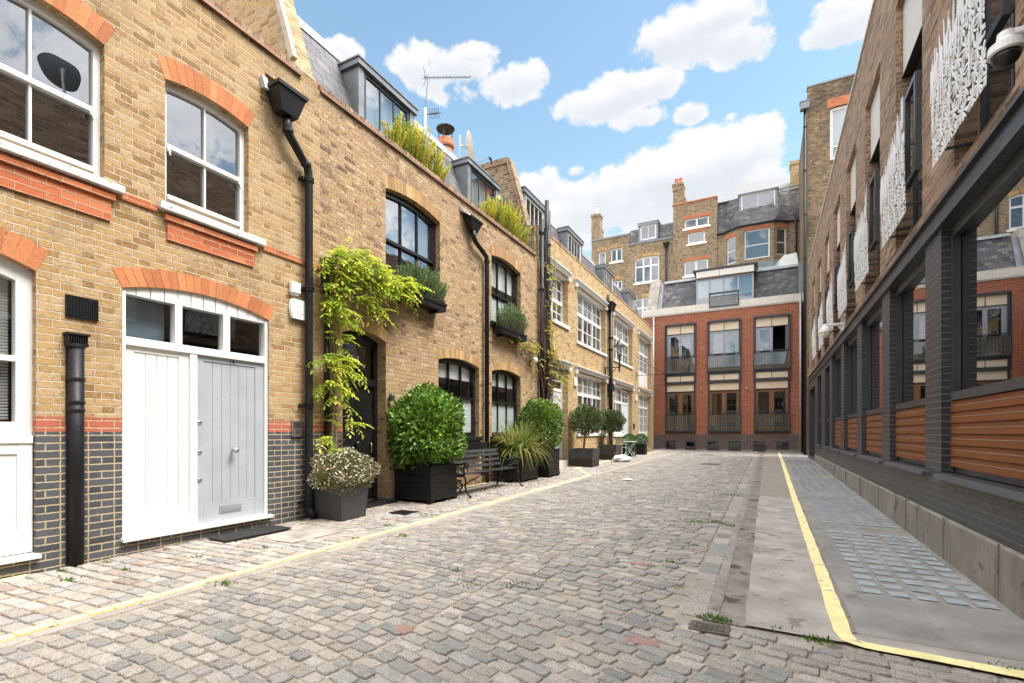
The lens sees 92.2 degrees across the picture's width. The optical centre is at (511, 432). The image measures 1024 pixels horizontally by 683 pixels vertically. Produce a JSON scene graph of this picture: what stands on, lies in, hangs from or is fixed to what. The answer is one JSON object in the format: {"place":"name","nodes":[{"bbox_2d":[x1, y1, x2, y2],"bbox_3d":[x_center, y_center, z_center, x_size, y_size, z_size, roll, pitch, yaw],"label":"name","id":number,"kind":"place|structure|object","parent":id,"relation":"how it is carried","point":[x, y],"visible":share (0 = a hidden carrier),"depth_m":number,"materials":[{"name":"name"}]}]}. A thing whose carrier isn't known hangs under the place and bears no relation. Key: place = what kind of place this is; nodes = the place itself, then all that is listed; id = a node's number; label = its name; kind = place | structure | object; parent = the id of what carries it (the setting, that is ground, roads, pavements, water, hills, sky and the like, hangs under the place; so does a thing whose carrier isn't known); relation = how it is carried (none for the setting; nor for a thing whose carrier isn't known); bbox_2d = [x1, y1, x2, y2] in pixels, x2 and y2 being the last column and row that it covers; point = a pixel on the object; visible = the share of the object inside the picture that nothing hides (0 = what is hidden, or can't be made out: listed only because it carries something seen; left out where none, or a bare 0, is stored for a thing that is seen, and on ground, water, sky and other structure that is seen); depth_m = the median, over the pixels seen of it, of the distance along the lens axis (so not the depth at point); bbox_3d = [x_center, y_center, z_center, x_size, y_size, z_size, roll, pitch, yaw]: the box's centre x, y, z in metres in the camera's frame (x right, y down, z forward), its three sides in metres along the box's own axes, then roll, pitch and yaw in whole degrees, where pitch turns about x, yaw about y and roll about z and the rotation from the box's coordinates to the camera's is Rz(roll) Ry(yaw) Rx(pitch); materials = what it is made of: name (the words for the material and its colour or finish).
{"place":"outdoors","nodes":[
{"label":"outdoors","id":0,"kind":"place"},
{"bbox_2d":[0,449,688,635],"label":"cobbled footway","id":1,"kind":"structure","parent":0,"point":[375,516],"depth_m":5.07,"materials":[{"name":"stone"}]},
{"bbox_2d":[207,525,290,541],"bbox_3d":[-3.327,1.280,6.285,0.370,0.020,0.900,0,0,27],"label":"door mat","id":2,"kind":"object","parent":1,"relation":"on","point":[247,533],"depth_m":6.22,"materials":[{"name":"black rubber"}]},
{"bbox_2d":[256,526,344,543],"bbox_3d":[-2.691,1.317,6.350,0.660,0.032,0.860,0,0,27],"label":"drain cover","id":3,"kind":"object","parent":1,"relation":"on","point":[300,535],"visible":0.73,"depth_m":6.30,"materials":[{"name":"stone"}]},
{"bbox_2d":[313,485,367,520],"bbox_3d":[-2.616,1.050,7.482,0.649,0.460,0.539,0,0,27],"label":"tapered planter","id":4,"kind":"object","parent":1,"relation":"on","point":[329,505],"visible":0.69,"depth_m":7.27,"materials":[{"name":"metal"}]},
{"bbox_2d":[306,447,380,495],"bbox_3d":[-2.550,0.568,7.418,1.006,0.763,1.133,0,0,27],"label":"daisy bush","id":5,"kind":"object","parent":4,"relation":"in","point":[340,477],"visible":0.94,"depth_m":7.29,"materials":[{"name":"white plant"}]},
{"bbox_2d":[307,238,434,485],"bbox_3d":[-2.252,-0.909,8.242,0.697,4.322,2.564,0,0,27],"label":"wisteria","id":6,"kind":"object","parent":1,"relation":"on","point":[371,279],"visible":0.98,"depth_m":7.80,"materials":[{"name":"green plant"}]},
{"bbox_2d":[393,463,457,503],"bbox_3d":[-1.607,0.923,9.246,0.860,0.675,0.860,0,0,27],"label":"square planter","id":7,"kind":"object","parent":1,"relation":"on","point":[431,484],"visible":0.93,"depth_m":8.91,"materials":[{"name":"black wood"}]},
{"bbox_2d":[384,380,467,470],"bbox_3d":[-1.629,-0.044,9.254,1.532,1.888,1.642,0,0,27],"label":"laurel bush","id":8,"kind":"object","parent":7,"relation":"in","point":[437,437],"visible":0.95,"depth_m":8.83,"materials":[{"name":"green plant"}]},
{"bbox_2d":[452,447,522,497],"bbox_3d":[-0.585,0.803,10.552,0.747,0.904,2.300,0,0,27],"label":"garden bench","id":9,"kind":"object","parent":1,"relation":"on","point":[464,462],"visible":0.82,"depth_m":10.84,"materials":[{"name":"black metal"}]},
{"bbox_2d":[496,457,538,482],"bbox_3d":[0.148,0.922,12.577,0.730,0.585,1.010,0,0,27],"label":"square planter","id":10,"kind":"object","parent":1,"relation":"on","point":[525,472],"visible":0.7,"depth_m":12.22,"materials":[{"name":"black wood"}]},
{"bbox_2d":[489,415,557,471],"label":"strap leaved grass","id":11,"kind":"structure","parent":10,"relation":"in","point":[519,444],"depth_m":12.29,"materials":[{"name":"green plant"}]},
{"bbox_2d":[530,448,559,476],"bbox_3d":[0.821,0.822,13.692,0.800,0.755,0.810,0,0,27],"label":"square planter","id":12,"kind":"object","parent":1,"relation":"on","point":[549,468],"visible":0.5,"depth_m":13.30,"materials":[{"name":"black wood"}]},
{"bbox_2d":[517,396,564,448],"bbox_3d":[0.805,-0.209,13.720,1.328,1.594,1.332,0,0,27],"label":"laurel bush","id":13,"kind":"object","parent":12,"relation":"in","point":[533,409],"visible":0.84,"depth_m":13.35,"materials":[{"name":"green plant"}]},
{"bbox_2d":[569,448,599,466],"bbox_3d":[2.500,0.848,16.944,0.839,0.600,0.819,0,0,27],"label":"zinc planter","id":14,"kind":"object","parent":1,"relation":"on","point":[585,457],"visible":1,"depth_m":16.62,"materials":[{"name":"metal"}]},
{"bbox_2d":[568,403,605,448],"bbox_3d":[2.561,-0.193,16.959,1.336,1.688,1.282,0,0,27],"label":"bay tree","id":15,"kind":"object","parent":14,"relation":"in","point":[590,417],"visible":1,"depth_m":16.73,"materials":[{"name":"green plant"}]},
{"bbox_2d":[599,444,621,459],"bbox_3d":[4.074,0.800,20.330,0.709,0.600,0.929,0,0,27],"label":"zinc planter","id":16,"kind":"object","parent":1,"relation":"on","point":[609,452],"visible":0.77,"depth_m":19.96,"materials":[{"name":"metal"}]},
{"bbox_2d":[600,408,626,444],"bbox_3d":[4.167,-0.223,20.366,1.212,1.645,1.183,0,0,27],"label":"bay tree","id":17,"kind":"object","parent":16,"relation":"in","point":[614,419],"visible":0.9,"depth_m":20.11,"materials":[{"name":"green plant"}]},
{"bbox_2d":[0,450,1023,682],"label":"cobbled road","id":18,"kind":"structure","parent":0,"point":[723,666],"depth_m":3.66,"materials":[{"name":"stone"}]},
{"bbox_2d":[53,513,537,589],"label":"weeds","id":19,"kind":"object","parent":18,"relation":"on","point":[200,556],"visible":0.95,"depth_m":4.49,"materials":[{"name":"green plant"}]},
{"bbox_2d":[393,561,660,647],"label":"red setts","id":20,"kind":"structure","parent":18,"relation":"on","point":[407,629],"depth_m":3.31,"materials":[{"name":"stone"}]},
{"bbox_2d":[688,619,729,637],"bbox_3d":[1.383,1.375,3.451,0.260,0.037,0.180,0,0,27],"label":"drain cover","id":21,"kind":"object","parent":18,"relation":"on","point":[703,627],"visible":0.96,"depth_m":3.43,"materials":[{"name":"metal"}]},
{"bbox_2d":[618,472,1022,669],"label":"weeds","id":22,"kind":"object","parent":18,"relation":"on","point":[817,639],"visible":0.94,"depth_m":3.60,"materials":[{"name":"green plant"}]},
{"bbox_2d":[778,453,1023,677],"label":"yellow line","id":23,"kind":"object","parent":18,"relation":"on","point":[839,622],"visible":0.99,"depth_m":3.64,"materials":[{"name":"paint"}]},
{"bbox_2d":[0,449,1023,682],"bbox_3d":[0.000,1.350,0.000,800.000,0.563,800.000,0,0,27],"label":"ground","id":24,"kind":"structure","parent":0,"point":[689,580],"depth_m":3.41,"materials":[{"name":"stone"}]},
{"bbox_2d":[0,0,320,578],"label":"brick house","id":25,"kind":"structure","parent":24,"relation":"on","point":[152,193],"depth_m":5.60,"materials":[{"name":"brown brick"}]},
{"bbox_2d":[0,256,32,435],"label":"window","id":26,"kind":"structure","parent":25,"relation":"in","point":[21,358],"depth_m":4.62,"materials":[{"name":"white paint"}]},
{"bbox_2d":[0,0,99,176],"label":"window","id":27,"kind":"structure","parent":25,"relation":"in","point":[31,7],"depth_m":4.89,"materials":[{"name":"white paint"}]},
{"bbox_2d":[62,331,90,566],"bbox_3d":[-4.351,0.258,4.912,0.154,2.485,0.190,0,0,27],"label":"soil vent pipe","id":28,"kind":"object","parent":25,"relation":"attached to","point":[76,344],"visible":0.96,"depth_m":4.86,"materials":[{"name":"black metal"}]},
{"bbox_2d":[65,294,98,321],"bbox_3d":[-4.338,-1.256,4.972,0.019,0.220,0.266,0,0,27],"label":"air vent","id":29,"kind":"object","parent":25,"relation":"attached to","point":[78,307],"visible":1,"depth_m":4.97,"materials":[{"name":"black metal"}]},
{"bbox_2d":[165,83,243,231],"bbox_3d":[-3.861,-3.399,6.177,0.120,1.486,1.025,0,0,27],"label":"window","id":30,"kind":"structure","parent":25,"relation":"in","point":[205,107],"depth_m":6.18,"materials":[{"name":"white paint"}]},
{"bbox_2d":[197,355,262,524],"bbox_3d":[-3.632,0.090,6.415,0.168,2.088,0.904,0,0,27],"label":"front door","id":31,"kind":"structure","parent":25,"relation":"in","point":[229,391],"depth_m":6.39,"materials":[{"name":"grey paint"}]},
{"bbox_2d":[260,75,316,518],"bbox_3d":[-3.129,-1.792,7.035,0.370,6.156,0.833,0,0,27],"label":"drainpipe","id":32,"kind":"object","parent":25,"relation":"attached to","point":[288,102],"visible":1,"depth_m":7.27,"materials":[{"name":"black metal"}]},
{"bbox_2d":[291,421,301,436],"bbox_3d":[-3.155,-0.058,7.229,0.042,0.235,0.165,0,0,27],"label":"intercom panel","id":33,"kind":"object","parent":25,"relation":"attached to","point":[296,428],"visible":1,"depth_m":7.20,"materials":[{"name":"metal"}]},
{"bbox_2d":[289,298,304,320],"bbox_3d":[-3.145,-1.803,7.224,0.064,0.282,0.264,0,0,27],"label":"alarm box","id":34,"kind":"object","parent":25,"relation":"attached to","point":[297,309],"visible":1,"depth_m":7.19,"materials":[{"name":"white plastic"}]},
{"bbox_2d":[0,468,590,642],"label":"yellow line","id":35,"kind":"object","parent":24,"relation":"on","point":[33,629],"visible":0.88,"depth_m":4.45,"materials":[{"name":"paint"}]},
{"bbox_2d":[0,476,592,647],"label":"kerb","id":36,"kind":"structure","parent":24,"relation":"on","point":[45,632],"depth_m":4.32,"materials":[{"name":"paint"}]},
{"bbox_2d":[213,0,539,508],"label":"brick house","id":37,"kind":"structure","parent":24,"relation":"on","point":[387,200],"depth_m":9.62,"materials":[{"name":"brown brick"}]},
{"bbox_2d":[320,256,335,483],"bbox_3d":[-2.858,-0.730,7.686,0.147,3.960,0.220,0,0,27],"label":"drainpipe","id":38,"kind":"object","parent":37,"relation":"attached to","point":[327,279],"visible":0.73,"depth_m":7.66,"materials":[{"name":"black metal"}]},
{"bbox_2d":[342,384,372,498],"bbox_3d":[-2.713,0.185,8.586,0.162,2.030,0.870,0,0,27],"label":"front door","id":39,"kind":"structure","parent":37,"relation":"in","point":[363,406],"depth_m":8.70,"materials":[{"name":"black paint"}]},
{"bbox_2d":[386,191,434,292],"bbox_3d":[-2.068,-3.675,9.769,0.144,1.749,1.673,0,0,27],"label":"window","id":40,"kind":"structure","parent":37,"relation":"in","point":[407,225],"depth_m":9.84,"materials":[{"name":"black paint"}]},
{"bbox_2d":[380,112,451,179],"bbox_3d":[-1.839,-5.731,9.945,0.619,0.868,2.064,0,0,27],"label":"parapet shrub","id":41,"kind":"object","parent":37,"relation":"on","point":[414,146],"visible":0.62,"depth_m":9.79,"materials":[{"name":"green plant"}]},
{"bbox_2d":[395,287,446,313],"bbox_3d":[-1.786,-2.540,9.609,0.282,0.220,1.410,0,0,27],"label":"window box","id":42,"kind":"object","parent":37,"relation":"attached to","point":[431,305],"visible":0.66,"depth_m":9.69,"materials":[{"name":"plastic"}]},
{"bbox_2d":[396,260,449,301],"bbox_3d":[-1.679,-2.930,9.516,0.443,0.666,1.551,0,0,27],"label":"rosemary plant","id":43,"kind":"object","parent":42,"relation":"on","point":[439,294],"visible":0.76,"depth_m":9.53,"materials":[{"name":"green plant"}]},
{"bbox_2d":[436,123,454,152],"bbox_3d":[-1.981,-8.330,14.654,0.560,1.620,0.551,0,0,27],"label":"chimney pot","id":44,"kind":"object","parent":37,"relation":"on","point":[445,130],"visible":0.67,"depth_m":14.51,"materials":[{"name":"ceramic"}]},
{"bbox_2d":[422,67,471,129],"bbox_3d":[-2.015,-9.686,15.673,0.200,4.974,2.593,0,0,27],"label":"tv aerial","id":45,"kind":"object","parent":37,"relation":"attached to","point":[431,113],"visible":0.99,"depth_m":14.85,"materials":[{"name":"white metal"}]},
{"bbox_2d":[438,358,474,435],"bbox_3d":[-1.320,-0.778,11.189,0.124,1.754,1.653,0,0,27],"label":"window","id":46,"kind":"structure","parent":37,"relation":"in","point":[448,369],"depth_m":11.57,"materials":[{"name":"black paint"}]},
{"bbox_2d":[459,205,489,482],"bbox_3d":[-0.825,-1.940,11.516,0.240,6.360,1.150,0,0,27],"label":"drainpipe","id":47,"kind":"object","parent":37,"relation":"attached to","point":[474,224],"visible":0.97,"depth_m":11.92,"materials":[{"name":"black metal"}]},
{"bbox_2d":[459,129,492,164],"bbox_3d":[-1.065,-7.837,14.547,0.480,1.675,1.589,0,0,19],"label":"satellite dish","id":48,"kind":"object","parent":37,"relation":"on","point":[469,147],"visible":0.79,"depth_m":13.98,"materials":[{"name":"grey metal"}]},
{"bbox_2d":[491,257,516,322],"bbox_3d":[-0.297,-3.673,13.187,0.144,1.784,1.653,0,0,27],"label":"window","id":49,"kind":"structure","parent":37,"relation":"in","point":[502,274],"depth_m":13.24,"materials":[{"name":"black paint"}]},
{"bbox_2d":[492,370,516,435],"bbox_3d":[-0.283,-0.778,13.192,0.124,1.754,1.633,0,0,27],"label":"window","id":50,"kind":"structure","parent":37,"relation":"in","point":[500,410],"depth_m":13.30,"materials":[{"name":"black paint"}]},
{"bbox_2d":[478,195,534,244],"bbox_3d":[-0.128,-5.752,13.354,0.607,0.910,2.701,0,0,27],"label":"parapet shrub","id":51,"kind":"object","parent":37,"relation":"on","point":[495,211],"visible":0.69,"depth_m":13.16,"materials":[{"name":"green plant"}]},
{"bbox_2d":[493,325,526,342],"bbox_3d":[-0.042,-2.560,12.974,0.282,0.220,1.470,0,0,27],"label":"window box","id":52,"kind":"object","parent":37,"relation":"attached to","point":[504,331],"visible":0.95,"depth_m":12.71,"materials":[{"name":"black wood"}]},
{"bbox_2d":[495,302,528,334],"bbox_3d":[0.051,-2.999,12.947,0.407,0.765,1.758,0,0,27],"label":"rosemary plant","id":53,"kind":"object","parent":52,"relation":"on","point":[507,318],"visible":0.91,"depth_m":12.78,"materials":[{"name":"green plant"}]},
{"bbox_2d":[539,219,544,425],"bbox_3d":[0.903,-2.610,14.850,0.179,7.620,0.179,0,0,27],"label":"drainpipe","id":54,"kind":"object","parent":37,"relation":"attached to","point":[541,233],"visible":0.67,"depth_m":14.78,"materials":[{"name":"black metal"}]},
{"bbox_2d":[521,186,609,467],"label":"mews house","id":55,"kind":"structure","parent":24,"relation":"on","point":[580,291],"depth_m":18.18,"materials":[{"name":"brick"}]},
{"bbox_2d":[544,200,548,399],"bbox_3d":[1.030,-2.960,15.094,0.167,8.321,0.238,0,0,27],"label":"drainpipe","id":56,"kind":"object","parent":55,"relation":"attached to","point":[546,230],"visible":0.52,"depth_m":15.01,"materials":[{"name":"black metal"}]},
{"bbox_2d":[510,241,572,424],"bbox_3d":[1.060,-2.359,14.796,0.501,6.726,4.429,0,0,29],"label":"creeper","id":57,"kind":"object","parent":56,"relation":"attached to","point":[551,351],"visible":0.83,"depth_m":15.03,"materials":[{"name":"green plant"}]},
{"bbox_2d":[550,272,562,322],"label":"window","id":58,"kind":"structure","parent":55,"relation":"in","point":[555,291],"depth_m":16.95,"materials":[{"name":"white paint"}]},
{"bbox_2d":[577,292,600,350],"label":"window","id":59,"kind":"structure","parent":55,"relation":"in","point":[585,311],"depth_m":19.85,"materials":[{"name":"white paint"}]},
{"bbox_2d":[577,375,600,430],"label":"window","id":60,"kind":"structure","parent":55,"relation":"in","point":[586,387],"depth_m":19.85,"materials":[{"name":"white paint"}]},
{"bbox_2d":[586,255,652,454],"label":"mews house","id":61,"kind":"structure","parent":24,"relation":"on","point":[632,330],"depth_m":25.38,"materials":[{"name":"brick"}]},
{"bbox_2d":[607,295,616,443],"bbox_3d":[4.320,-2.385,21.391,0.270,7.070,0.680,0,0,27],"label":"drainpipe","id":62,"kind":"object","parent":61,"relation":"attached to","point":[612,305],"visible":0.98,"depth_m":21.30,"materials":[{"name":"black metal"}]},
{"bbox_2d":[614,386,621,433],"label":"window","id":63,"kind":"structure","parent":61,"relation":"in","point":[616,389],"depth_m":23.74,"materials":[{"name":"white paint"}]},
{"bbox_2d":[614,320,627,364],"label":"window","id":64,"kind":"structure","parent":61,"relation":"in","point":[619,333],"depth_m":24.33,"materials":[{"name":"white paint"}]},
{"bbox_2d":[639,338,647,375],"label":"window","id":65,"kind":"structure","parent":61,"relation":"in","point":[642,344],"depth_m":28.48,"materials":[{"name":"white paint"}]},
{"bbox_2d":[639,395,647,432],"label":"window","id":66,"kind":"structure","parent":61,"relation":"in","point":[643,401],"depth_m":28.48,"materials":[{"name":"white paint"}]},
{"bbox_2d":[591,206,672,317],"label":"brick terrace house","id":67,"kind":"structure","parent":24,"relation":"on","point":[634,261],"depth_m":37.95,"materials":[{"name":"brown brick"}]},
{"bbox_2d":[635,256,658,282],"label":"window","id":68,"kind":"structure","parent":67,"relation":"in","point":[650,257],"depth_m":37.57,"materials":[{"name":"white paint"}]},
{"bbox_2d":[672,178,717,280],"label":"brick terrace house","id":69,"kind":"structure","parent":24,"relation":"on","point":[694,234],"depth_m":36.00,"materials":[{"name":"brown brick"}]},
{"bbox_2d":[681,452,758,617],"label":"kerb","id":70,"kind":"structure","parent":24,"relation":"on","point":[697,602],"depth_m":5.12,"materials":[{"name":"stone"}]},
{"bbox_2d":[643,253,802,452],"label":"red brick building","id":71,"kind":"structure","parent":24,"relation":"on","point":[725,337],"depth_m":30.43,"materials":[{"name":"brick"}]},
{"bbox_2d":[667,392,693,414],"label":"oak doors","id":72,"kind":"structure","parent":71,"relation":"in","point":[680,395],"depth_m":31.58,"materials":[{"name":"brown wood"}]},
{"bbox_2d":[710,390,738,413],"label":"oak doors","id":73,"kind":"structure","parent":71,"relation":"in","point":[724,393],"depth_m":30.39,"materials":[{"name":"brown wood"}]},
{"bbox_2d":[756,389,787,413],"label":"oak doors","id":74,"kind":"structure","parent":71,"relation":"in","point":[771,391],"depth_m":29.21,"materials":[{"name":"brown wood"}]},
{"bbox_2d":[799,293,801,450],"bbox_3d":[16.636,-3.425,28.412,0.130,9.250,0.130,0,0,27],"label":"drainpipe","id":75,"kind":"object","parent":71,"relation":"attached to","point":[800,352],"visible":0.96,"depth_m":28.37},
{"bbox_2d":[704,452,760,620],"bbox_3d":[8.035,1.258,16.312,0.129,0.222,28.640,0,0,27],"label":"concrete edge","id":76,"kind":"object","parent":24,"relation":"on","point":[717,598],"visible":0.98,"depth_m":5.11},
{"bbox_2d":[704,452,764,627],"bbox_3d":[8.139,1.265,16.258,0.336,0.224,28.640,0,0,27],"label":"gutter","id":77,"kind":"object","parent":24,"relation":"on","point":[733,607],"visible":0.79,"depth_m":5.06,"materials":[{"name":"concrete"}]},
{"bbox_2d":[717,159,799,267],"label":"brick terrace house","id":78,"kind":"structure","parent":24,"relation":"on","point":[755,222],"depth_m":33.77,"materials":[{"name":"brown brick"}]},
{"bbox_2d":[744,227,769,259],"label":"window","id":79,"kind":"structure","parent":78,"relation":"in","point":[768,228],"depth_m":33.44,"materials":[{"name":"white paint"}]},
{"bbox_2d":[759,452,790,497],"bbox_3d":[10.086,1.212,19.107,0.625,0.137,20.990,0,0,27],"label":"concrete apron","id":80,"kind":"object","parent":24,"relation":"on","point":[773,482],"visible":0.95,"depth_m":12.96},
{"bbox_2d":[799,73,854,454],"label":"brick tower house","id":81,"kind":"structure","parent":24,"relation":"on","point":[829,100],"depth_m":25.74,"materials":[{"name":"brown brick"}]},
{"bbox_2d":[799,99,809,454],"bbox_3d":[15.364,-8.050,25.850,0.480,18.600,0.360,0,0,27],"label":"drainpipe","id":82,"kind":"object","parent":81,"relation":"attached to","point":[804,105],"visible":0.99,"depth_m":25.83,"materials":[{"name":"black metal"}]},
{"bbox_2d":[830,105,846,159],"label":"window","id":83,"kind":"structure","parent":81,"relation":"in","point":[842,107],"depth_m":25.55,"materials":[{"name":"white paint"}]},
{"bbox_2d":[808,0,1023,619],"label":"modern brick building","id":84,"kind":"structure","parent":24,"relation":"on","point":[916,399],"depth_m":5.78,"materials":[{"name":"brown brick"}]},
{"bbox_2d":[819,321,844,337],"bbox_3d":[7.985,-2.567,12.306,0.540,0.362,0.284,0,0,27],"label":"security camera","id":85,"kind":"object","parent":84,"relation":"attached to","point":[825,330],"visible":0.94,"depth_m":12.26,"materials":[{"name":"white plastic"}]},
{"bbox_2d":[826,273,839,331],"bbox_3d":[8.973,-3.505,13.616,0.372,1.469,1.415,0,0,27],"label":"laser cut screen","id":86,"kind":"object","parent":84,"relation":"attached to","point":[829,306],"visible":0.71,"depth_m":13.55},
{"bbox_2d":[835,351,840,447],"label":"shop window","id":87,"kind":"structure","parent":84,"relation":"in","point":[838,357],"depth_m":14.36,"materials":[{"name":"grey glass"}]},
{"bbox_2d":[837,246,855,318],"bbox_3d":[7.789,-3.467,11.329,0.373,1.394,1.415,0,0,27],"label":"laser cut screen","id":88,"kind":"object","parent":84,"relation":"attached to","point":[841,280],"visible":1,"depth_m":11.34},
{"bbox_2d":[847,333,856,451],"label":"shop window","id":89,"kind":"structure","parent":84,"relation":"in","point":[852,344],"depth_m":11.86,"materials":[{"name":"grey glass"}]},
{"bbox_2d":[854,185,879,291],"bbox_3d":[6.604,-3.528,9.043,0.372,1.516,1.415,0,0,27],"label":"laser cut screen","id":90,"kind":"object","parent":84,"relation":"attached to","point":[859,233],"visible":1,"depth_m":8.97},
{"bbox_2d":[866,305,881,456],"bbox_3d":[6.745,-0.905,9.040,0.140,2.670,2.006,0,0,27],"label":"shop window","id":91,"kind":"structure","parent":84,"relation":"in","point":[873,325],"depth_m":9.51,"materials":[{"name":"grey glass"}]},
{"bbox_2d":[880,96,921,248],"bbox_3d":[5.419,-3.525,6.757,0.374,1.510,1.415,0,0,27],"label":"laser cut screen","id":92,"kind":"object","parent":84,"relation":"attached to","point":[885,186],"visible":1,"depth_m":6.68,"materials":[{"name":"metal"}]},
{"bbox_2d":[895,257,924,465],"bbox_3d":[5.572,-0.905,6.776,0.140,2.670,1.956,0,0,27],"label":"shop window","id":93,"kind":"structure","parent":84,"relation":"in","point":[910,294],"depth_m":7.05,"materials":[{"name":"grey glass"}]},
{"bbox_2d":[913,54,921,226],"bbox_3d":[5.591,-3.970,6.607,0.050,2.559,1.395,0,0,27],"label":"upper window","id":94,"kind":"structure","parent":84,"relation":"in","point":[917,184],"depth_m":7.07,"materials":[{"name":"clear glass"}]},
{"bbox_2d":[930,0,1014,168],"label":"laser cut screen","id":95,"kind":"object","parent":84,"relation":"attached to","point":[947,49],"visible":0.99,"depth_m":4.48,"materials":[{"name":"metal"}]},
{"bbox_2d":[950,146,1023,486],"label":"shop window","id":96,"kind":"structure","parent":84,"relation":"in","point":[987,241],"depth_m":4.53,"materials":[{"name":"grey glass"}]},
{"bbox_2d":[980,0,1014,132],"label":"upper window","id":97,"kind":"structure","parent":84,"relation":"in","point":[999,84],"depth_m":4.73,"materials":[{"name":"black glass"}]},
{"bbox_2d":[987,25,1023,68],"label":"security camera","id":98,"kind":"object","parent":84,"relation":"attached to","point":[1006,49],"visible":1,"depth_m":3.07,"materials":[{"name":"white plastic"}]},
{"bbox_2d":[854,634,1023,670],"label":"pavement edge","id":99,"kind":"object","parent":24,"relation":"on","point":[967,656],"visible":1,"depth_m":3.08,"materials":[{"name":"concrete"}]},
{"bbox_2d":[293,0,872,259],"label":"sky","id":100,"kind":"structure","parent":0,"point":[604,104],"materials":[{"name":"blue"}]},
{"bbox_2d":[745,496,847,642],"bbox_3d":[3.586,1.322,6.567,0.631,0.098,7.240,0,0,27],"label":"concrete apron","id":101,"kind":"object","parent":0,"point":[785,589],"visible":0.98,"depth_m":4.50,"materials":[{"name":"concrete"}]},
{"bbox_2d":[777,452,1023,660],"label":"pavement","id":102,"kind":"structure","parent":0,"point":[971,627],"depth_m":4.13,"materials":[{"name":"grey concrete"}]},
{"bbox_2d":[789,476,856,632],"bbox_3d":[8.783,1.254,15.807,0.054,0.219,28.050,0,0,27],"label":"pavement joint","id":103,"kind":"object","parent":102,"relation":"on","point":[846,612],"visible":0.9,"depth_m":4.40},
{"bbox_2d":[797,476,850,492],"bbox_3d":[7.534,1.245,12.018,0.880,0.054,3.473,0,0,27],"label":"pavement light","id":104,"kind":"object","parent":102,"relation":"on","point":[829,484],"visible":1,"depth_m":11.65,"materials":[{"name":"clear glass"}]},
{"bbox_2d":[808,495,896,527],"bbox_3d":[5.688,1.293,8.455,0.881,0.050,3.248,0,0,27],"label":"pavement light","id":105,"kind":"object","parent":102,"relation":"on","point":[846,514],"visible":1,"depth_m":8.10,"materials":[{"name":"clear glass"}]},
{"bbox_2d":[828,530,1000,609],"bbox_3d":[4.011,1.338,5.219,0.880,0.044,2.799,0,0,27],"label":"pavement light","id":106,"kind":"object","parent":102,"relation":"on","point":[948,600],"visible":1,"depth_m":4.77,"materials":[{"name":"grey glass"}]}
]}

